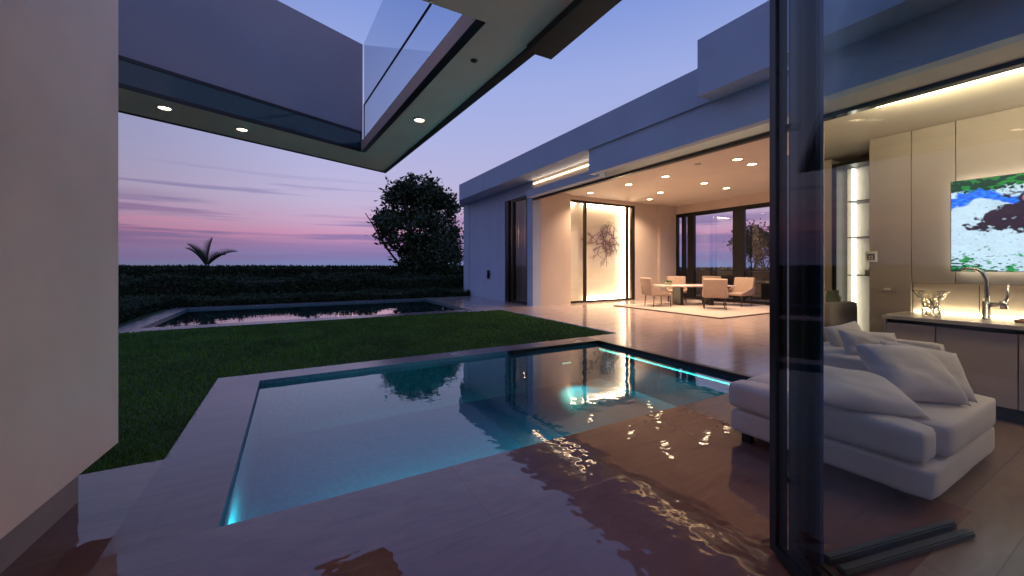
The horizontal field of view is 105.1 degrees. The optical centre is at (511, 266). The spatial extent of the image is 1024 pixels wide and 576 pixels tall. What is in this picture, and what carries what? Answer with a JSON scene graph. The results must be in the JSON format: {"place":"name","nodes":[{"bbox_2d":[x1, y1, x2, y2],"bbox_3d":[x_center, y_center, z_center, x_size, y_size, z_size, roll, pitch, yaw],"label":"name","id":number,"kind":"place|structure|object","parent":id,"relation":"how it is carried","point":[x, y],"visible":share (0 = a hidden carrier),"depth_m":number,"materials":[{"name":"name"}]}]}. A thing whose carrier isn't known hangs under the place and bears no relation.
{"place":"outdoors","nodes":[
{"label":"outdoors","id":0,"kind":"place"},
{"bbox_2d":[118,293,381,327],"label":"ground","id":1,"kind":"structure","parent":0,"point":[138,318],"depth_m":10.20,"materials":[{"name":"soil"}]},
{"bbox_2d":[118,294,164,323],"bbox_3d":[-9.358,1.101,8.154,1.644,0.614,8.705,0,0,-29],"label":"shrub bed","id":2,"kind":"object","parent":1,"relation":"on","point":[127,310],"visible":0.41,"depth_m":10.53,"materials":[{"name":"green plant"}]},
{"bbox_2d":[184,237,236,265],"bbox_3d":[-16.590,-0.007,21.507,2.885,3.280,0.992,0,0,6],"label":"palm tree","id":3,"kind":"object","parent":1,"relation":"on","point":[204,258],"visible":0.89,"depth_m":21.50,"materials":[{"name":"green plant"}]},
{"bbox_2d":[118,270,463,299],"bbox_3d":[-12.292,0.776,16.811,23.287,1.324,1.740,0,0,-29],"label":"shrub bed","id":4,"kind":"object","parent":1,"relation":"on","point":[221,286],"visible":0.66,"depth_m":17.29,"materials":[{"name":"green plant"}]},
{"bbox_2d":[118,264,463,282],"bbox_3d":[-15.407,0.658,21.321,38.372,1.653,1.721,0,0,-29],"label":"hedge","id":5,"kind":"object","parent":1,"relation":"on","point":[192,270],"visible":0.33,"depth_m":21.61,"materials":[{"name":"green plant"}]},
{"bbox_2d":[118,286,469,308],"bbox_3d":[-7.038,1.123,15.181,12.039,0.587,1.698,0,0,-29],"label":"shrub bed","id":6,"kind":"object","parent":1,"relation":"on","point":[189,300],"visible":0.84,"depth_m":14.29,"materials":[{"name":"green plant"}]},
{"bbox_2d":[365,170,463,267],"bbox_3d":[-6.468,-2.572,27.009,6.592,7.946,6.738,0,0,34],"label":"broadleaf tree","id":7,"kind":"object","parent":1,"relation":"on","point":[424,204],"visible":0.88,"depth_m":25.51,"materials":[{"name":"green plant"}]},
{"bbox_2d":[407,231,463,277],"bbox_3d":[-4.914,-0.496,25.982,4.247,3.688,3.985,0,0,19],"label":"bush","id":8,"kind":"object","parent":1,"relation":"on","point":[441,255],"visible":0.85,"depth_m":25.09,"materials":[{"name":"green plant"}]},
{"bbox_2d":[79,309,613,474],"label":"grass","id":9,"kind":"structure","parent":0,"point":[134,337],"depth_m":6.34,"materials":[{"name":"green plant"}]},
{"bbox_2d":[141,299,467,331],"bbox_3d":[-5.653,1.800,11.964,7.450,1.000,4.400,0,0,-29],"label":"pool basin","id":10,"kind":"object","parent":9,"relation":"in","point":[153,323],"visible":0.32,"depth_m":12.76,"materials":[{"name":"stone"}]},
{"bbox_2d":[147,300,461,327],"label":"pool water","id":11,"kind":"structure","parent":10,"relation":"in","point":[214,316],"depth_m":11.48,"materials":[{"name":"liquid"}]},
{"bbox_2d":[99,298,597,557],"bbox_3d":[-3.807,1.300,8.367,7.950,0.001,13.480,0,0,-29],"label":"coping","id":12,"kind":"object","parent":9,"relation":"on","point":[185,491],"visible":0.88,"depth_m":2.72,"materials":[{"name":"stone"}]},
{"bbox_2d":[118,0,769,266],"label":"sky","id":13,"kind":"structure","parent":0,"point":[178,186],"materials":[{"name":"purple"}]},
{"bbox_2d":[0,406,971,575],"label":"deck","id":14,"kind":"structure","parent":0,"point":[679,491],"depth_m":2.01,"materials":[{"name":"stone"}]},
{"bbox_2d":[0,0,117,573],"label":"garden wall","id":15,"kind":"structure","parent":14,"relation":"on","point":[58,247],"depth_m":1.78,"materials":[{"name":"paint"}]},
{"bbox_2d":[118,0,621,172],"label":"roof canopy","id":16,"kind":"object","parent":15,"relation":"attached to","point":[277,74],"visible":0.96,"depth_m":3.56,"materials":[{"name":"paint"}]},
{"bbox_2d":[155,105,173,110],"bbox_3d":[-3.033,-1.384,3.423,0.124,0.012,0.124,0,0,-29],"label":"soffit light","id":17,"kind":"object","parent":16,"relation":"attached to","point":[163,107],"visible":1,"depth_m":3.42,"materials":[{"name":"white plastic"}]},
{"bbox_2d":[235,127,248,131],"bbox_3d":[-2.728,-1.384,3.962,0.124,0.012,0.124,0,0,-29],"label":"soffit light","id":18,"kind":"object","parent":16,"relation":"attached to","point":[241,129],"visible":1,"depth_m":3.95,"materials":[{"name":"white plastic"}]},
{"bbox_2d":[413,117,425,122],"bbox_3d":[-0.875,-1.384,3.706,0.124,0.012,0.124,0,0,-29],"label":"soffit light","id":19,"kind":"object","parent":16,"relation":"attached to","point":[419,120],"visible":1,"depth_m":3.70,"materials":[{"name":"white plastic"}]},
{"bbox_2d":[219,343,741,526],"bbox_3d":[0.043,1.640,4.450,5.070,0.680,2.880,0,0,-29],"label":"pool basin","id":20,"kind":"object","parent":14,"relation":"in","point":[310,438],"visible":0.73,"depth_m":4.91,"materials":[{"name":"liquid"}]},
{"bbox_2d":[508,339,752,379],"bbox_3d":[1.446,1.319,5.237,1.848,0.051,2.878,0,0,-29],"label":"pool rim","id":21,"kind":"object","parent":20,"relation":"attached to","point":[742,376],"visible":0.82,"depth_m":5.96,"materials":[{"name":"black stone"}]},
{"bbox_2d":[599,348,730,384],"bbox_3d":[2.147,1.430,5.677,0.020,0.040,2.600,0,0,-29],"label":"pool light","id":22,"kind":"object","parent":20,"relation":"attached to","point":[677,369],"visible":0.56,"depth_m":5.51,"materials":[{"name":"metal"}]},
{"bbox_2d":[770,0,835,575],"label":"folding door","id":23,"kind":"structure","parent":14,"relation":"on","point":[803,555],"depth_m":1.71,"materials":[{"name":"black metal"}]},
{"bbox_2d":[824,519,974,575],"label":"floor rail","id":24,"kind":"object","parent":14,"relation":"on","point":[880,545],"visible":0.97,"depth_m":1.77,"materials":[{"name":"black metal"}]},
{"bbox_2d":[403,290,788,375],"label":"terrace","id":25,"kind":"structure","parent":0,"point":[739,344],"depth_m":8.21,"materials":[{"name":"tile"}]},
{"bbox_2d":[613,300,769,318],"bbox_3d":[6.062,1.282,12.289,4.200,0.028,3.700,0,0,-29],"label":"rug","id":26,"kind":"object","parent":25,"relation":"on","point":[717,310],"visible":0.86,"depth_m":11.81,"materials":[{"name":"fabric"}]},
{"bbox_2d":[640,277,671,306],"bbox_3d":[4.612,0.814,12.591,0.777,0.909,0.670,0,0,-8],"label":"dining chair","id":27,"kind":"object","parent":26,"relation":"on","point":[648,288],"visible":0.98,"depth_m":12.33,"materials":[{"name":"beige fabric"}]},
{"bbox_2d":[666,276,686,302],"bbox_3d":[5.951,0.814,14.164,0.670,0.909,0.777,0,0,20],"label":"dining chair","id":28,"kind":"object","parent":26,"relation":"on","point":[678,279],"visible":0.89,"depth_m":14.36,"materials":[{"name":"beige leather"}]},
{"bbox_2d":[653,284,735,304],"bbox_3d":[6.042,0.941,13.100,2.300,0.655,1.000,0,0,0],"label":"dining table","id":29,"kind":"object","parent":26,"relation":"on","point":[677,294],"visible":0.75,"depth_m":12.88,"materials":[{"name":"stone"}]},
{"bbox_2d":[702,276,721,301],"bbox_3d":[7.325,0.814,14.362,0.670,0.909,0.777,0,0,25],"label":"dining chair","id":30,"kind":"object","parent":26,"relation":"on","point":[711,277],"visible":0.18,"depth_m":14.62,"materials":[{"name":"beige leather"}]},
{"bbox_2d":[702,279,727,309],"bbox_3d":[6.091,0.814,11.787,0.670,0.909,0.777,0,0,24],"label":"dining chair","id":31,"kind":"object","parent":26,"relation":"on","point":[715,288],"visible":0.98,"depth_m":11.49,"materials":[{"name":"beige leather"}]},
{"bbox_2d":[723,277,754,306],"bbox_3d":[7.368,0.814,12.734,0.777,0.909,0.670,0,0,-30],"label":"dining chair","id":32,"kind":"object","parent":26,"relation":"on","point":[744,286],"visible":0.89,"depth_m":12.73,"materials":[{"name":"beige leather"}]},
{"bbox_2d":[680,266,769,299],"bbox_3d":[10.018,0.672,15.906,1.254,1.432,14.227,0,0,-29],"label":"hedge","id":33,"kind":"object","parent":25,"relation":"on","point":[762,285],"visible":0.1,"depth_m":15.82,"materials":[{"name":"green plant"}]},
{"bbox_2d":[723,218,769,268],"bbox_3d":[11.800,-0.465,18.629,2.908,3.734,3.809,0,0,19],"label":"garden tree","id":34,"kind":"object","parent":25,"relation":"on","point":[757,240],"visible":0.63,"depth_m":18.06,"materials":[{"name":"green plant"}]},
{"bbox_2d":[459,0,788,305],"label":"villa wing","id":35,"kind":"structure","parent":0,"point":[532,216],"depth_m":12.89,"materials":[{"name":"white paint"}]},
{"bbox_2d":[505,196,526,304],"bbox_3d":[0.191,-0.550,13.862,0.120,3.694,1.590,0,0,-29],"label":"window","id":36,"kind":"structure","parent":35,"relation":"in","point":[510,206],"depth_m":14.11,"materials":[{"name":"black metal"}]},
{"bbox_2d":[580,222,623,266],"bbox_3d":[3.552,-0.891,15.222,2.261,1.860,0.110,0,0,-29],"label":"branch sculpture","id":37,"kind":"object","parent":35,"relation":"attached to","point":[608,243],"visible":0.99,"depth_m":15.32,"materials":[{"name":"brown wood"}]},
{"bbox_2d":[571,200,634,302],"bbox_3d":[3.357,-0.529,14.555,3.260,3.652,0.090,0,0,-29],"label":"art window","id":38,"kind":"structure","parent":35,"relation":"in","point":[632,208],"depth_m":15.12,"materials":[{"name":"brown metal"}]},
{"bbox_2d":[676,202,769,304],"bbox_3d":[8.970,-0.434,12.745,0.126,3.462,8.450,0,0,-29],"label":"garden window","id":39,"kind":"structure","parent":35,"relation":"in","point":[739,212],"depth_m":15.18,"materials":[{"name":"black metal"}]},
{"bbox_2d":[731,158,743,160],"bbox_3d":[5.258,-2.494,9.143,0.276,0.012,0.276,0,0,-29],"label":"ceiling light","id":40,"kind":"object","parent":35,"relation":"attached to","point":[737,159],"visible":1,"depth_m":9.13,"materials":[{"name":"white plastic"}]},
{"bbox_2d":[681,393,1023,575],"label":"living floor","id":41,"kind":"structure","parent":0,"point":[988,491],"depth_m":2.10,"materials":[{"name":"stone"}]},
{"bbox_2d":[824,296,856,341],"bbox_3d":[4.009,0.795,5.013,0.750,0.854,0.430,0,0,-29],"label":"armchair","id":42,"kind":"object","parent":41,"relation":"on","point":[841,312],"visible":0.24,"depth_m":4.76,"materials":[{"name":"fabric"}]},
{"bbox_2d":[824,290,839,301],"bbox_3d":[3.987,0.440,5.012,0.360,0.300,0.140,0,-25,21],"label":"pillow","id":43,"kind":"object","parent":42,"relation":"on","point":[832,296],"visible":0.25,"depth_m":4.96,"materials":[{"name":"green fabric"}]},
{"bbox_2d":[832,158,868,331],"bbox_3d":[4.670,-0.065,4.971,0.350,2.730,0.900,0,0,-29],"label":"shelf unit","id":44,"kind":"object","parent":41,"relation":"on","point":[850,217],"visible":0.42,"depth_m":5.26,"materials":[{"name":"white metal"}]},
{"bbox_2d":[729,335,995,500],"bbox_3d":[2.606,0.954,2.890,1.626,0.693,1.122,0,0,-29],"label":"sofa","id":45,"kind":"object","parent":41,"relation":"on","point":[941,449],"visible":0.42,"depth_m":2.29,"materials":[{"name":"grey fabric"}]},
{"bbox_2d":[824,321,861,346],"bbox_3d":[2.870,0.611,3.366,0.340,0.240,0.135,-8,-23,-10],"label":"pillow","id":46,"kind":"object","parent":45,"relation":"on","point":[832,333],"visible":0.49,"depth_m":3.34,"materials":[{"name":"fabric"}]},
{"bbox_2d":[838,330,897,354],"bbox_3d":[2.821,0.625,3.085,0.400,0.240,0.148,2,-28,10],"label":"pillow","id":47,"kind":"object","parent":45,"relation":"on","point":[849,339],"visible":0.59,"depth_m":3.06,"materials":[{"name":"fabric"}]},
{"bbox_2d":[824,365,928,417],"bbox_3d":[2.126,0.766,2.443,0.580,0.159,0.380,7,21,8],"label":"pillow","id":48,"kind":"object","parent":45,"relation":"on","point":[862,391],"visible":0.83,"depth_m":2.31,"materials":[{"name":"fabric"}]},
{"bbox_2d":[854,344,970,405],"bbox_3d":[2.604,0.699,2.572,0.470,0.212,0.420,4,42,4],"label":"pillow","id":49,"kind":"object","parent":45,"relation":"on","point":[916,374],"visible":0.88,"depth_m":2.48,"materials":[{"name":"fabric"}]},
{"bbox_2d":[879,339,977,402],"bbox_3d":[2.814,0.702,2.671,0.460,0.360,0.135,10,-38,14],"label":"pillow","id":50,"kind":"object","parent":45,"relation":"on","point":[951,363],"visible":0.34,"depth_m":2.62,"materials":[{"name":"fabric"}]},
{"bbox_2d":[787,0,1023,354],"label":"living pavilion","id":51,"kind":"structure","parent":41,"relation":"on","point":[923,104],"depth_m":3.65,"materials":[{"name":"paint"}]},
{"bbox_2d":[865,251,876,261],"bbox_3d":[4.079,-0.110,4.451,0.025,0.120,0.100,0,0,-29],"label":"control panel","id":52,"kind":"object","parent":51,"relation":"attached to","point":[870,256],"visible":1,"depth_m":4.44,"materials":[{"name":"white plastic"}]},
{"bbox_2d":[878,286,895,291],"bbox_3d":[4.151,0.250,4.336,0.013,0.060,0.150,0,0,-29],"label":"wall socket","id":53,"kind":"object","parent":51,"relation":"attached to","point":[887,288],"depth_m":4.33,"materials":[{"name":"paint"}]},
{"bbox_2d":[950,173,1023,271],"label":"television","id":54,"kind":"object","parent":51,"relation":"attached to","point":[986,224],"visible":1,"depth_m":3.64,"materials":[{"name":"multicoloured glass"}]},
{"bbox_2d":[882,311,1023,424],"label":"kitchen counter","id":55,"kind":"object","parent":41,"relation":"on","point":[990,354],"visible":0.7,"depth_m":3.36,"materials":[{"name":"stone"}]},
{"bbox_2d":[887,322,935,342],"bbox_3d":[3.825,0.862,3.761,0.042,0.615,0.337,0,0,-29],"label":"cabinet door","id":56,"kind":"structure","parent":55,"relation":"in","point":[914,332],"depth_m":3.73,"materials":[{"name":"paint"}]},
{"bbox_2d":[912,289,950,316],"bbox_3d":[4.078,0.352,3.817,0.255,0.253,0.264,0,0,-29],"label":"crystal vase","id":57,"kind":"object","parent":55,"relation":"on","point":[931,301],"visible":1,"depth_m":3.76,"materials":[{"name":"clear glass"}]},
{"bbox_2d":[936,327,1018,409],"bbox_3d":[4.024,0.862,3.406,0.042,0.615,0.463,0,0,-29],"label":"cabinet door","id":58,"kind":"structure","parent":55,"relation":"in","point":[989,360],"depth_m":3.33,"materials":[{"name":"paint"}]},
{"bbox_2d":[960,267,1009,318],"bbox_3d":[4.316,0.242,3.583,0.067,0.474,0.291,0,0,-35],"label":"kitchen tap","id":59,"kind":"object","parent":55,"relation":"on","point":[987,304],"visible":1,"depth_m":3.56,"materials":[{"name":"metal"}]},
{"bbox_2d":[1014,318,1023,322],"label":"chopping board","id":60,"kind":"object","parent":55,"relation":"on","point":[1020,320],"visible":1,"depth_m":3.33,"materials":[{"name":"brown wood"}]},
{"bbox_2d":[1019,334,1023,410],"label":"cabinet door","id":61,"kind":"structure","parent":55,"relation":"in","point":[1021,337],"depth_m":3.18,"materials":[{"name":"paint"}]}
]}

